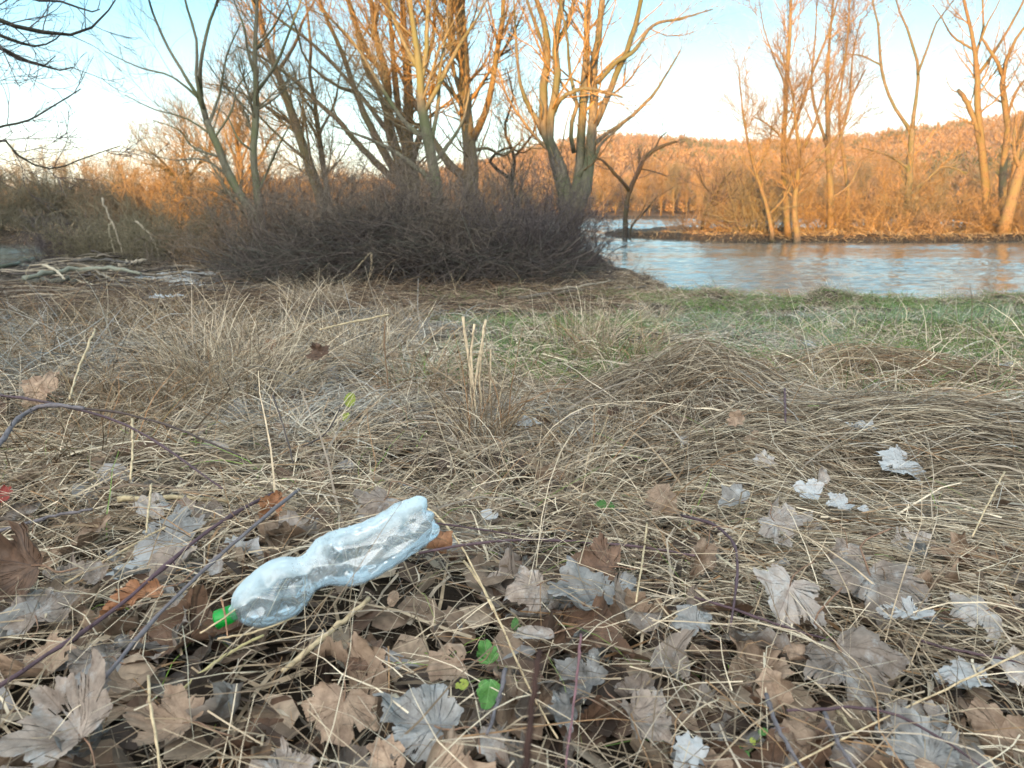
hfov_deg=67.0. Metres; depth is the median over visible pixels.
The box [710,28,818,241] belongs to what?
bare tree
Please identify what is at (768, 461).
maple leaf
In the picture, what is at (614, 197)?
tree
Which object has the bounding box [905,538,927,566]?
maple leaf
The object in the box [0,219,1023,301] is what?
river
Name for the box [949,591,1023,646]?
maple leaf
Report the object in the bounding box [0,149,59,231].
willow bush
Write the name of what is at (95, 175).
tree
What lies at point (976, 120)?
bare tree
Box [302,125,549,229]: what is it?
bramble bush
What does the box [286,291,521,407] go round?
grass tuft
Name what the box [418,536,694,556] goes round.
bramble cane
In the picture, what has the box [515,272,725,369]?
grass tuft
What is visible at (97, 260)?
driftwood log
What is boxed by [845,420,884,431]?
maple leaf
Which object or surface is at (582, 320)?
grass tuft
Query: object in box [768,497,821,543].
maple leaf
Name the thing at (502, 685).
bramble cane
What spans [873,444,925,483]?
maple leaf
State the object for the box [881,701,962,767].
maple leaf
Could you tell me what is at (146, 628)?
bramble cane
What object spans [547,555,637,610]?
maple leaf
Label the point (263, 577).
plastic bottle
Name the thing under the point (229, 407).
maple leaf
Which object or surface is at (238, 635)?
straw stalk
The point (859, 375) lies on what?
grass tuft
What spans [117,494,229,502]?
straw stalk
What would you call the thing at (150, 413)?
grass tuft
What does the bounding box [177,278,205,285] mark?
ice patch
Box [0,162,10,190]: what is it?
tree
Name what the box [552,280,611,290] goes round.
driftwood log
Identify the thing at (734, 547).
bramble cane
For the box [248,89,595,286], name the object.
bramble bush
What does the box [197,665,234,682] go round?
maple leaf
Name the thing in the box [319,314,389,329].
straw stalk
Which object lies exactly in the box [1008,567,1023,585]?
maple leaf
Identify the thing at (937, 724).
maple leaf
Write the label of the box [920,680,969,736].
maple leaf
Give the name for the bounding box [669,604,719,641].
maple leaf
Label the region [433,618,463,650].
maple leaf
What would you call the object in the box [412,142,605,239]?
bramble bush
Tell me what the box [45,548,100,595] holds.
maple leaf
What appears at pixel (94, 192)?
willow bush
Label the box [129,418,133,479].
straw stalk
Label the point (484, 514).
maple leaf
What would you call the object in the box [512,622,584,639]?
maple leaf
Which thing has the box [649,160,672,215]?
tree
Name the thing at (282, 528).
maple leaf
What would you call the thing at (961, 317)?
green grass
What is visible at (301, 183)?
willow bush
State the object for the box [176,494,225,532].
maple leaf
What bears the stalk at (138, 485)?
on the straw stalk at (123, 498)
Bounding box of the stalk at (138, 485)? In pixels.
[97,483,211,496]
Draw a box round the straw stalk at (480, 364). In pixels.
[479,342,483,409]
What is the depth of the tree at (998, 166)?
221.42 m
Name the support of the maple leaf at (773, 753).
on the maple leaf at (787, 761)
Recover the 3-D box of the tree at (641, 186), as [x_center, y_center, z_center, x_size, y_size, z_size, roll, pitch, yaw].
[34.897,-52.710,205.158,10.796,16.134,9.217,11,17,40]
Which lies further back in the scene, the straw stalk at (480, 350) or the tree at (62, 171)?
the tree at (62, 171)
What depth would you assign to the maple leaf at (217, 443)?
1.62 m
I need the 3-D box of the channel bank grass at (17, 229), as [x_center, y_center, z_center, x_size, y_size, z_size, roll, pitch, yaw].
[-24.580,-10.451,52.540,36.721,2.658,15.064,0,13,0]
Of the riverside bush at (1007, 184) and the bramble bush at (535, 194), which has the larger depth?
the riverside bush at (1007, 184)
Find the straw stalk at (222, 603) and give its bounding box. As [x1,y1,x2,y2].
[220,597,227,636]
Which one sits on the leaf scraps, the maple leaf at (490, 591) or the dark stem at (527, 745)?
the maple leaf at (490, 591)
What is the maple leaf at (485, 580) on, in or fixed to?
on the ground at (450, 597)
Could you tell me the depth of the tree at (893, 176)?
198.83 m
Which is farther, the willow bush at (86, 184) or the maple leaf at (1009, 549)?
the willow bush at (86, 184)
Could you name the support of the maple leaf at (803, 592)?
on the leaf scraps
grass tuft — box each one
[0,256,216,369]
[0,269,309,422]
[0,320,233,442]
[0,339,139,434]
[0,356,234,511]
[20,320,284,431]
[68,290,151,319]
[74,277,393,423]
[83,269,344,419]
[102,281,275,331]
[143,292,398,405]
[168,369,420,475]
[211,428,476,536]
[227,266,463,371]
[272,266,380,308]
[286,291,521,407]
[342,353,688,542]
[367,286,447,321]
[374,315,594,475]
[499,279,651,351]
[513,394,673,480]
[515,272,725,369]
[619,285,700,326]
[674,288,749,304]
[752,332,1016,398]
[789,274,869,307]
[951,286,1023,307]
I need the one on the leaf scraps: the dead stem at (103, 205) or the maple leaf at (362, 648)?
the maple leaf at (362, 648)
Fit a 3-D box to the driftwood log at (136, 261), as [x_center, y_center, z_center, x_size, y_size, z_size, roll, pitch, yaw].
[-5.736,-1.837,11.721,0.102,0.127,0.478,9,15,34]
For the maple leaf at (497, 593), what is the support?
on the leaf scraps
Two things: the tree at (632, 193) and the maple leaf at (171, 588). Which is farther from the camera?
the tree at (632, 193)
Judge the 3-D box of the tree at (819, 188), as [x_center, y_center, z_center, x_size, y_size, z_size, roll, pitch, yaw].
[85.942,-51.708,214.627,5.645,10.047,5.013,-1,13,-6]
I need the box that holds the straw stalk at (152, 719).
[147,675,160,767]
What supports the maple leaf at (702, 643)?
on the leaf scraps
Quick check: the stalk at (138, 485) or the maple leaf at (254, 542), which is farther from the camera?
the stalk at (138, 485)
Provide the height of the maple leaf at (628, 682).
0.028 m
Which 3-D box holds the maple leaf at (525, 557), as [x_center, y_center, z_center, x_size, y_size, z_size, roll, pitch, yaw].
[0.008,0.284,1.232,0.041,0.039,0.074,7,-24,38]
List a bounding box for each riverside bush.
[648,197,728,231]
[666,142,838,233]
[666,185,779,232]
[724,158,854,231]
[772,174,882,231]
[798,163,935,231]
[808,160,967,230]
[842,201,921,232]
[859,163,973,231]
[879,197,951,233]
[880,157,1007,231]
[938,175,1023,234]
[946,185,1023,233]
[961,194,1023,235]
[977,170,1023,213]
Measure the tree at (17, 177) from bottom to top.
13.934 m
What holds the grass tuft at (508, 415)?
on the ground at (450, 597)
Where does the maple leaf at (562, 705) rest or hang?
on the leaf scraps
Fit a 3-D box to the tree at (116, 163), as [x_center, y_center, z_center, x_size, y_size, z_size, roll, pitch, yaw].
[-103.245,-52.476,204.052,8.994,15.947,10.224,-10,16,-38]
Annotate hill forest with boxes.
[265,108,1023,210]
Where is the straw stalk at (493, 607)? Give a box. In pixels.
[463,560,558,738]
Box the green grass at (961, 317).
[1,279,1023,759]
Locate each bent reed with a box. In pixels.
[329,253,370,284]
[369,252,372,275]
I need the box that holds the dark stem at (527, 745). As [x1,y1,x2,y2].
[521,649,542,767]
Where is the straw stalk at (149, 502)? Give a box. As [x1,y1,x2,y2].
[145,483,152,532]
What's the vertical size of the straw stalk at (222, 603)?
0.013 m
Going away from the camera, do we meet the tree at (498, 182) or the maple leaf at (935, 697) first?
the maple leaf at (935, 697)
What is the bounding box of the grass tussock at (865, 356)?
[748,338,1023,402]
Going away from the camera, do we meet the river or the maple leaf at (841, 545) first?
the maple leaf at (841, 545)
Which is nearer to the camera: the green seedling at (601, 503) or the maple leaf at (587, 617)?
the maple leaf at (587, 617)
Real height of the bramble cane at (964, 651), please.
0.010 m
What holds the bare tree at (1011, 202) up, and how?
on the ground at (450, 597)
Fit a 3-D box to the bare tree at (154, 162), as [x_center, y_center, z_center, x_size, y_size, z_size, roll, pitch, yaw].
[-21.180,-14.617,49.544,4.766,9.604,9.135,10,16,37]
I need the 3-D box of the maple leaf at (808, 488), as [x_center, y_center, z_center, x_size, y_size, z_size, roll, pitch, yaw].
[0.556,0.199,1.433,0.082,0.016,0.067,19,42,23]
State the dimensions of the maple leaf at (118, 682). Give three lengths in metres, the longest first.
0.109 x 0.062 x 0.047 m
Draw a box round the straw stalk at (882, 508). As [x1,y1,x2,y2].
[861,504,1023,552]
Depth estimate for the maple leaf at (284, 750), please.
0.73 m
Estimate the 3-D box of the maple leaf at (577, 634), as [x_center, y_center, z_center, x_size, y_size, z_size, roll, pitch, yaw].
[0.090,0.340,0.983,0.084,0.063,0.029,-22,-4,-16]
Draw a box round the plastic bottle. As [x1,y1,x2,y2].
[213,495,439,628]
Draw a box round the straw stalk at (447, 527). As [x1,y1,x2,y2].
[427,508,493,610]
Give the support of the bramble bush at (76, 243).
on the ground at (450, 597)
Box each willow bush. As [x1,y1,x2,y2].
[0,130,165,230]
[0,135,124,233]
[0,143,163,227]
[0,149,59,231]
[22,148,196,230]
[83,133,252,229]
[85,134,209,227]
[119,108,305,231]
[147,126,295,221]
[186,124,355,219]
[227,151,372,224]
[269,152,384,217]
[301,159,427,212]
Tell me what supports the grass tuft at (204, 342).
on the ground at (450, 597)
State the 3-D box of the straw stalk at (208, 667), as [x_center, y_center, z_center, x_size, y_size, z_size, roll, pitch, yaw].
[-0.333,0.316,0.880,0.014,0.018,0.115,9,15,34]
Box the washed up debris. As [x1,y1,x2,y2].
[0,258,683,323]
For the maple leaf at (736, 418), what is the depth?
1.75 m
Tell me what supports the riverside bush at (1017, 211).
on the ground at (450, 597)
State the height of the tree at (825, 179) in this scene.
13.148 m
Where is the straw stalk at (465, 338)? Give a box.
[461,316,473,421]
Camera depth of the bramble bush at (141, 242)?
12.35 m
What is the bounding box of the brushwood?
[182,165,621,300]
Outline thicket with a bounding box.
[3,168,1009,212]
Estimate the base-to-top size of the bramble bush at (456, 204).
2.871 m
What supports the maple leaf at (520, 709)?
on the leaf scraps
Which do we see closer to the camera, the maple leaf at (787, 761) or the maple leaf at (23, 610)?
the maple leaf at (787, 761)
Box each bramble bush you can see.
[0,197,127,268]
[9,184,184,264]
[39,223,130,262]
[62,175,256,273]
[127,146,378,282]
[131,198,288,271]
[150,164,327,245]
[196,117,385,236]
[219,152,440,286]
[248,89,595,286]
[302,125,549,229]
[306,106,494,219]
[318,131,584,290]
[388,135,624,288]
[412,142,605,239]
[454,195,666,282]
[515,178,635,265]
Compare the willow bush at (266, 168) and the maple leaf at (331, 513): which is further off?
the willow bush at (266, 168)
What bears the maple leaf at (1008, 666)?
on the leaf scraps
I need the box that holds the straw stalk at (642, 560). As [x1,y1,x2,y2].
[635,522,647,602]
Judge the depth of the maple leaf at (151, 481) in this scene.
1.42 m
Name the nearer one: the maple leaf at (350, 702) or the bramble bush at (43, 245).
the maple leaf at (350, 702)
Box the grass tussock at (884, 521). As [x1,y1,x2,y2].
[662,470,1023,721]
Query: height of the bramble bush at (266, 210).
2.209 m
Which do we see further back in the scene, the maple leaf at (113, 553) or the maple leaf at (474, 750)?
the maple leaf at (113, 553)
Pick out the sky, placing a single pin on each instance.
(693, 75)
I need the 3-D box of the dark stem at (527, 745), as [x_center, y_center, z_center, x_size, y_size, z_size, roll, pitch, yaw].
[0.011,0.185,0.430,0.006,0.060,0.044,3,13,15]
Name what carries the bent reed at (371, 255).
on the ground at (450, 597)
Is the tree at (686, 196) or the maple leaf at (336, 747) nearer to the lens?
the maple leaf at (336, 747)
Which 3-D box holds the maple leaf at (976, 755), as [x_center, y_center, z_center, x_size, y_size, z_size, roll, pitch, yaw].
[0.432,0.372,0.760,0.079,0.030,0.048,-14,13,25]
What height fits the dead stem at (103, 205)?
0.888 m
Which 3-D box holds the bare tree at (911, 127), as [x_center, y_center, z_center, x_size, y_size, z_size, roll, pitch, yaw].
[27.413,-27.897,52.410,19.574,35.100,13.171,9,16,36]
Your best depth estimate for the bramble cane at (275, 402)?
1.54 m
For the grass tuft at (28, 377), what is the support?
on the ground at (450, 597)
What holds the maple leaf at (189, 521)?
on the maple leaf at (141, 558)
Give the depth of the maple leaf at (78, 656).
0.90 m
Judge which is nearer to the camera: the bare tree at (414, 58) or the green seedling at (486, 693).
the green seedling at (486, 693)
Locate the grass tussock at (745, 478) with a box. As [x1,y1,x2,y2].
[583,412,996,568]
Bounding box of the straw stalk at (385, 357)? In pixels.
[383,322,389,399]
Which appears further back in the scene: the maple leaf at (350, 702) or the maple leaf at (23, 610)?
the maple leaf at (23, 610)
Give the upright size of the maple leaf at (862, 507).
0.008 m
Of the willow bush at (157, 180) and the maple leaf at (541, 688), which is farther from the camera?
the willow bush at (157, 180)
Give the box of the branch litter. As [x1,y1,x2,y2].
[0,250,340,298]
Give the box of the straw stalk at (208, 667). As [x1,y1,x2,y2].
[184,634,263,688]
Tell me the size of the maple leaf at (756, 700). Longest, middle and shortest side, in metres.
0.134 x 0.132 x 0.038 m
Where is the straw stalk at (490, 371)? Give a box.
[489,349,491,410]
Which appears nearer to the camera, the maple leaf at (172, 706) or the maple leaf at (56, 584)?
the maple leaf at (172, 706)
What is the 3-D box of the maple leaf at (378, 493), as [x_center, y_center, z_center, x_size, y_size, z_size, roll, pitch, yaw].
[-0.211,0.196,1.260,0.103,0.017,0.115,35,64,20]
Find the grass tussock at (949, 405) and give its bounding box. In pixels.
[699,383,1023,626]
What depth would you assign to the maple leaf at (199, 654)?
0.92 m
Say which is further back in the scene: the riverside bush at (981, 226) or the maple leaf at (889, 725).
the riverside bush at (981, 226)
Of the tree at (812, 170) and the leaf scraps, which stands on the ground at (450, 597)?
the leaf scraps
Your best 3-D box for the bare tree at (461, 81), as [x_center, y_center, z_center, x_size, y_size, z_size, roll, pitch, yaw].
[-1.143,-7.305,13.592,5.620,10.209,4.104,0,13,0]
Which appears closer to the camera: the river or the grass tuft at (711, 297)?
the grass tuft at (711, 297)
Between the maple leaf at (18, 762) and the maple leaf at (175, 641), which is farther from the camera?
the maple leaf at (175, 641)
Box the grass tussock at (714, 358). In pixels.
[392,333,887,516]
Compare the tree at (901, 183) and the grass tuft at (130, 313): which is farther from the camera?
the tree at (901, 183)
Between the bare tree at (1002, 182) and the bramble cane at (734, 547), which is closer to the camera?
the bramble cane at (734, 547)
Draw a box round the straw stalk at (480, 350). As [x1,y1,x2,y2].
[471,319,486,417]
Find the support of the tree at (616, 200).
on the hill
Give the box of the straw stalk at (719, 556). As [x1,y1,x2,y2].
[683,525,740,571]
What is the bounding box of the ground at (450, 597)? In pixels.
[0,215,1023,767]
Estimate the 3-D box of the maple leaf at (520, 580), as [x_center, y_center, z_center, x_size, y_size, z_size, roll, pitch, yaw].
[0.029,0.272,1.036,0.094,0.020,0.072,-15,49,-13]
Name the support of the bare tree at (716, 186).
on the ground at (450, 597)
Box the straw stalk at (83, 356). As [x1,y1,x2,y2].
[68,329,95,399]
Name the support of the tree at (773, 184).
on the hill
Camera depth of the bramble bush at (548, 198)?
10.78 m
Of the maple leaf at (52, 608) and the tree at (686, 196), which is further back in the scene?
the tree at (686, 196)
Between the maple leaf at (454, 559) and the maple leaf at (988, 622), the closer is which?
the maple leaf at (988, 622)
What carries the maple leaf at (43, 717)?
on the leaf scraps
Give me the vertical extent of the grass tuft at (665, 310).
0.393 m
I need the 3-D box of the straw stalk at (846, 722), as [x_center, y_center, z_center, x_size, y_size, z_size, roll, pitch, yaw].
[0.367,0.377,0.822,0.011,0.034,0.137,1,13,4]
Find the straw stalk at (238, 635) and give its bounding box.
[217,616,296,639]
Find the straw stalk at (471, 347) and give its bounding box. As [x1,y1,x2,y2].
[470,324,476,419]
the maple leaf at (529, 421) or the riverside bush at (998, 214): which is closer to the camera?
the maple leaf at (529, 421)
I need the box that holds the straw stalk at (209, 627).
[200,594,252,633]
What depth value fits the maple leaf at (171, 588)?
1.06 m
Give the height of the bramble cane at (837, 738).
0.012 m
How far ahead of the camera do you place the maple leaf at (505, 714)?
0.85 m
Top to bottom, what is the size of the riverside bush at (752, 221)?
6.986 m
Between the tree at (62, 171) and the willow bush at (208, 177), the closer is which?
the willow bush at (208, 177)
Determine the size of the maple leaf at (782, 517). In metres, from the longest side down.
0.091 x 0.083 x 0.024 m
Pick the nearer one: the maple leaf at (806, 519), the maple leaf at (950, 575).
the maple leaf at (950, 575)
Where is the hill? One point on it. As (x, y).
(657, 213)
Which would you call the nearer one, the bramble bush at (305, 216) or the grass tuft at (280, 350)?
the grass tuft at (280, 350)
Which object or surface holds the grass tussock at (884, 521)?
on the ground at (450, 597)
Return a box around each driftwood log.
[0,257,36,268]
[20,275,77,285]
[22,265,141,280]
[41,264,64,279]
[74,258,132,264]
[91,270,115,282]
[118,259,147,266]
[149,293,187,298]
[518,286,646,299]
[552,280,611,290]
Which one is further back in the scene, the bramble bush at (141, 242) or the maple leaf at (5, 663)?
the bramble bush at (141, 242)
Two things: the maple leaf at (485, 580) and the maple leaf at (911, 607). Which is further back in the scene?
the maple leaf at (485, 580)
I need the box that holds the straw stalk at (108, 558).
[64,526,165,583]
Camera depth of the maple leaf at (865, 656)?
0.93 m
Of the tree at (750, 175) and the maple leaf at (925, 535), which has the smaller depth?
the maple leaf at (925, 535)
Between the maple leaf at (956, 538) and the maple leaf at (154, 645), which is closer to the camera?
the maple leaf at (154, 645)
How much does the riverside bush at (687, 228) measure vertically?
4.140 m
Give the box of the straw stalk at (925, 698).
[784,651,1023,767]
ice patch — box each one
[120,276,188,283]
[146,271,214,281]
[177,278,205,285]
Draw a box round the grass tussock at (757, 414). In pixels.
[561,379,1019,548]
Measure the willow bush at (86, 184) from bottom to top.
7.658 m
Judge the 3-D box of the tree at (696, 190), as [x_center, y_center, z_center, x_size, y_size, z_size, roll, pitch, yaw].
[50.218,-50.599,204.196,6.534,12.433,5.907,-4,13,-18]
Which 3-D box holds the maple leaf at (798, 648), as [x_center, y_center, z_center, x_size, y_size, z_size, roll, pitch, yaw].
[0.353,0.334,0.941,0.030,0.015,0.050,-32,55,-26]
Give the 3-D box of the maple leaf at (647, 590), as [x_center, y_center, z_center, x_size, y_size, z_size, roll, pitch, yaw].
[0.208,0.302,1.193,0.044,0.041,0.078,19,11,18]
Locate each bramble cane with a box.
[0,394,222,488]
[0,403,84,446]
[0,492,273,687]
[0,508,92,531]
[85,407,240,456]
[105,488,299,679]
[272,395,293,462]
[303,407,340,446]
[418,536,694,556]
[435,522,532,536]
[485,667,507,734]
[565,633,581,767]
[678,514,738,625]
[694,596,832,641]
[764,692,803,767]
[782,388,786,422]
[786,705,985,767]
[822,711,855,767]
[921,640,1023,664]
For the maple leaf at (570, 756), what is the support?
on the leaf scraps
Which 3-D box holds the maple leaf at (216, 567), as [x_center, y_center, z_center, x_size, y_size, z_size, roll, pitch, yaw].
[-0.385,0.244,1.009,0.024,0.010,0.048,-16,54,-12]
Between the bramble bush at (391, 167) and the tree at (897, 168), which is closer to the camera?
the bramble bush at (391, 167)
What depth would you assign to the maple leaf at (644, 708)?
0.78 m
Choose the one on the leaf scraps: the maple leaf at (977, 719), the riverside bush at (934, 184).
the maple leaf at (977, 719)
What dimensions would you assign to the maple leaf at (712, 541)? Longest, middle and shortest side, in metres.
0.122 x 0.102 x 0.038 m
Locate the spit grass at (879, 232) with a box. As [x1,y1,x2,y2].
[612,223,1023,242]
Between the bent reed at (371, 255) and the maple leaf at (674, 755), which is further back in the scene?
the bent reed at (371, 255)
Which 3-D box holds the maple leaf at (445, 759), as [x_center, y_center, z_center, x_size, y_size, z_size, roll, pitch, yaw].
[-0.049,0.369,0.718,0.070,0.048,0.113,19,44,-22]
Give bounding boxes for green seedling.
[342,393,355,420]
[455,639,499,709]
[511,617,520,629]
[594,499,616,510]
[740,728,767,756]
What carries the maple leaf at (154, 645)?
on the leaf scraps
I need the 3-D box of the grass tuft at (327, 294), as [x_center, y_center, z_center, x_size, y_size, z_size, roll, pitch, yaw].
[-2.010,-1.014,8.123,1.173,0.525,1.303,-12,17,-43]
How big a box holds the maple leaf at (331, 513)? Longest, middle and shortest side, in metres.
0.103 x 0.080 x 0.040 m
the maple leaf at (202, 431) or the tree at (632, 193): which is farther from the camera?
the tree at (632, 193)
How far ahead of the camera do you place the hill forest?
384.84 m
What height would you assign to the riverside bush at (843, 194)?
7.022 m
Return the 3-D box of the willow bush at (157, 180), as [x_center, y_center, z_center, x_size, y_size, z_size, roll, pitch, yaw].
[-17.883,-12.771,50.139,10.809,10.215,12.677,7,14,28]
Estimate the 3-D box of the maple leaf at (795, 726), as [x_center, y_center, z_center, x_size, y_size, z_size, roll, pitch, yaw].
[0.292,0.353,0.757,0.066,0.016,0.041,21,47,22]
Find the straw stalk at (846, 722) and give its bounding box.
[835,710,886,767]
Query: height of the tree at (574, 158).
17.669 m
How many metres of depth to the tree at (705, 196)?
226.64 m
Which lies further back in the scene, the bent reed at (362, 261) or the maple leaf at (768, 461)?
the bent reed at (362, 261)
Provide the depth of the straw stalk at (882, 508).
1.31 m
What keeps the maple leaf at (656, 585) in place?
on the leaf scraps
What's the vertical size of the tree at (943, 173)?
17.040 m
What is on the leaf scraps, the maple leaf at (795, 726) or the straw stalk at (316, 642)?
the straw stalk at (316, 642)
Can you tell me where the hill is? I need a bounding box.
[2,141,1023,218]
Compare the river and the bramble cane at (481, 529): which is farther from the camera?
the river
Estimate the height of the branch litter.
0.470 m
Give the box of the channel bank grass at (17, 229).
[0,217,270,244]
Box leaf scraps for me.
[0,350,1023,767]
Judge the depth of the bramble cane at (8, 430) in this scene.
1.38 m
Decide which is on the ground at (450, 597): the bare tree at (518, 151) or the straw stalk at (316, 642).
the bare tree at (518, 151)
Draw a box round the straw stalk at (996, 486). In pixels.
[972,471,1005,537]
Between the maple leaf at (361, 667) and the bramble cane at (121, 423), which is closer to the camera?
the maple leaf at (361, 667)
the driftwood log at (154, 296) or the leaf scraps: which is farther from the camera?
the driftwood log at (154, 296)
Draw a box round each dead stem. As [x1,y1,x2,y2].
[101,198,122,254]
[108,222,114,252]
[135,220,159,255]
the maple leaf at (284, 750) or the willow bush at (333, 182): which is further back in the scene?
the willow bush at (333, 182)
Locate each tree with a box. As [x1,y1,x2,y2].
[0,0,177,215]
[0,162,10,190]
[2,164,34,207]
[26,0,291,245]
[49,157,75,196]
[82,162,106,198]
[101,156,131,196]
[107,94,242,225]
[142,68,319,221]
[154,0,335,211]
[191,0,357,224]
[212,0,388,220]
[212,0,496,213]
[225,0,557,218]
[298,0,585,222]
[442,13,575,227]
[449,157,462,207]
[463,0,768,256]
[479,172,496,215]
[485,170,506,204]
[526,182,538,204]
[533,180,552,198]
[550,152,575,186]
[566,112,697,237]
[590,179,608,215]
[593,155,619,215]
[605,169,632,215]
[609,186,622,214]
[618,173,637,204]
[627,156,661,215]
[628,172,678,237]
[637,177,664,215]
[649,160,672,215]
[660,154,696,215]
[664,161,688,205]
[673,141,775,230]
[679,164,703,214]
[689,168,714,215]
[700,16,911,242]
[701,181,711,207]
[705,159,728,206]
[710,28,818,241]
[712,0,884,237]
[719,154,751,211]
[720,161,747,209]
[736,156,764,208]
[762,165,788,205]
[783,0,906,231]
[801,162,825,211]
[814,182,826,207]
[815,0,992,209]
[818,170,843,199]
[821,0,901,230]
[833,180,843,202]
[839,172,859,202]
[843,153,882,214]
[852,152,887,210]
[866,153,904,196]
[872,170,891,209]
[882,158,903,201]
[891,0,1023,232]
[891,173,904,206]
[903,156,926,204]
[912,173,935,199]
[922,169,946,202]
[926,152,963,207]
[948,178,957,206]
[950,159,994,212]
[962,0,1023,230]
[964,166,998,198]
[992,31,1023,233]
[992,156,1011,200]
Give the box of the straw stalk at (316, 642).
[280,596,370,672]
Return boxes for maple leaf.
[0,484,12,511]
[0,499,41,532]
[0,520,78,600]
[0,585,34,639]
[0,599,44,640]
[0,630,76,678]
[0,648,112,767]
[0,732,105,767]
[0,765,30,767]
[1,587,79,645]
[18,370,63,408]
[38,547,61,569]
[39,560,93,582]
[43,578,102,632]
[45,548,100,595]
[46,760,56,767]
[54,724,108,758]
[56,514,110,558]
[64,641,125,675]
[77,608,150,635]
[81,549,116,583]
[90,449,130,471]
[93,570,194,619]
[105,535,198,581]
[105,548,123,564]
[107,657,167,692]
[113,624,181,659]
[121,582,247,664]
[122,683,232,745]
[124,549,134,561]
[132,492,185,518]
[133,474,160,495]
[137,546,199,607]
[142,504,205,539]
[144,599,188,665]
[151,635,213,697]
[161,581,186,599]
[172,624,211,664]
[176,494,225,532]
[185,679,243,724]
[186,424,206,435]
[194,441,229,449]
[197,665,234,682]
[207,555,225,584]
[211,728,265,747]
[224,535,271,560]
[225,398,251,420]
[228,718,283,761]
[239,551,271,569]
[243,513,275,540]
[248,736,270,767]
[249,736,317,767]
[251,510,308,555]
[256,515,289,557]
[258,480,295,517]
[259,339,274,350]
[278,510,318,542]
[289,542,306,553]
[301,660,379,746]
[305,342,329,370]
[306,631,400,712]
[307,523,327,541]
[327,742,371,767]
[330,509,348,521]
[334,745,340,767]
[345,638,405,675]
[353,481,416,530]
[366,733,405,767]
[373,683,480,762]
[382,661,394,691]
[387,580,402,606]
[423,530,452,565]
[424,643,492,681]
[426,726,495,767]
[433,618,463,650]
[449,549,476,563]
[463,555,513,586]
[463,734,477,758]
[468,702,513,738]
[477,726,515,767]
[480,568,521,608]
[481,509,509,519]
[484,478,497,492]
[487,586,509,606]
[493,665,559,739]
[495,720,524,767]
[498,544,518,599]
[498,548,531,565]
[502,600,558,619]
[503,542,531,560]
[503,565,567,613]
[510,675,542,701]
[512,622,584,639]
[515,416,551,432]
[515,679,586,721]
[530,761,540,767]
[536,416,552,422]
[541,591,634,658]
[545,592,577,610]
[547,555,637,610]
[547,689,603,732]
[553,627,611,665]
[553,648,607,702]
[563,728,579,767]
[571,531,645,588]
[573,695,629,725]
[598,656,622,686]
[603,686,674,743]
[606,408,615,415]
[608,587,678,639]
[613,668,656,697]
[614,571,662,631]
[634,571,663,592]
[642,570,686,586]
[644,484,678,531]
[650,629,695,688]
[663,740,703,767]
[668,411,689,421]
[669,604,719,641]
[671,731,727,767]
[675,681,716,715]
[678,663,703,678]
[686,584,720,621]
[687,526,730,581]
[689,642,721,668]
[698,740,766,767]
[700,640,736,653]
[701,597,754,612]
[703,749,732,767]
[706,534,722,571]
[707,620,813,663]
[711,713,764,748]
[718,483,763,508]
[726,407,748,426]
[727,630,795,697]
[742,686,875,746]
[744,430,764,451]
[746,672,757,686]
[751,716,836,767]
[752,449,777,471]
[753,561,826,628]
[755,667,795,712]
[758,499,804,547]
[765,748,794,767]
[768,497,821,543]
[775,719,844,760]
[776,622,800,643]
[782,643,806,660]
[790,478,829,499]
[803,587,912,722]
[811,696,892,726]
[818,467,829,490]
[820,527,930,628]
[826,492,860,510]
[826,523,870,561]
[827,740,893,767]
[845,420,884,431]
[848,590,898,627]
[857,504,875,511]
[859,742,904,767]
[861,722,893,742]
[865,734,882,747]
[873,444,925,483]
[876,596,962,620]
[878,560,949,641]
[880,697,948,729]
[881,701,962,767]
[891,526,937,559]
[894,757,939,767]
[901,695,965,727]
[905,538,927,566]
[913,554,979,566]
[918,620,978,640]
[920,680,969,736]
[920,712,946,729]
[921,556,996,610]
[930,530,999,565]
[932,656,1009,687]
[937,589,948,606]
[947,743,994,767]
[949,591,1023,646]
[953,697,1023,767]
[986,546,1023,565]
[990,543,1023,566]
[990,646,1023,686]
[997,593,1023,610]
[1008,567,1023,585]
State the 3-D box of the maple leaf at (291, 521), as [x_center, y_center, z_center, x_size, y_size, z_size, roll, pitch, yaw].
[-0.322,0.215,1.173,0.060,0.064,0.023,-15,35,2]
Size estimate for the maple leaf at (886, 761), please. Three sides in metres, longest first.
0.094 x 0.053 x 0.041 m
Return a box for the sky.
[0,0,1023,191]
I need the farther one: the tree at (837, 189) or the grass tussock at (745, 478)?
the tree at (837, 189)

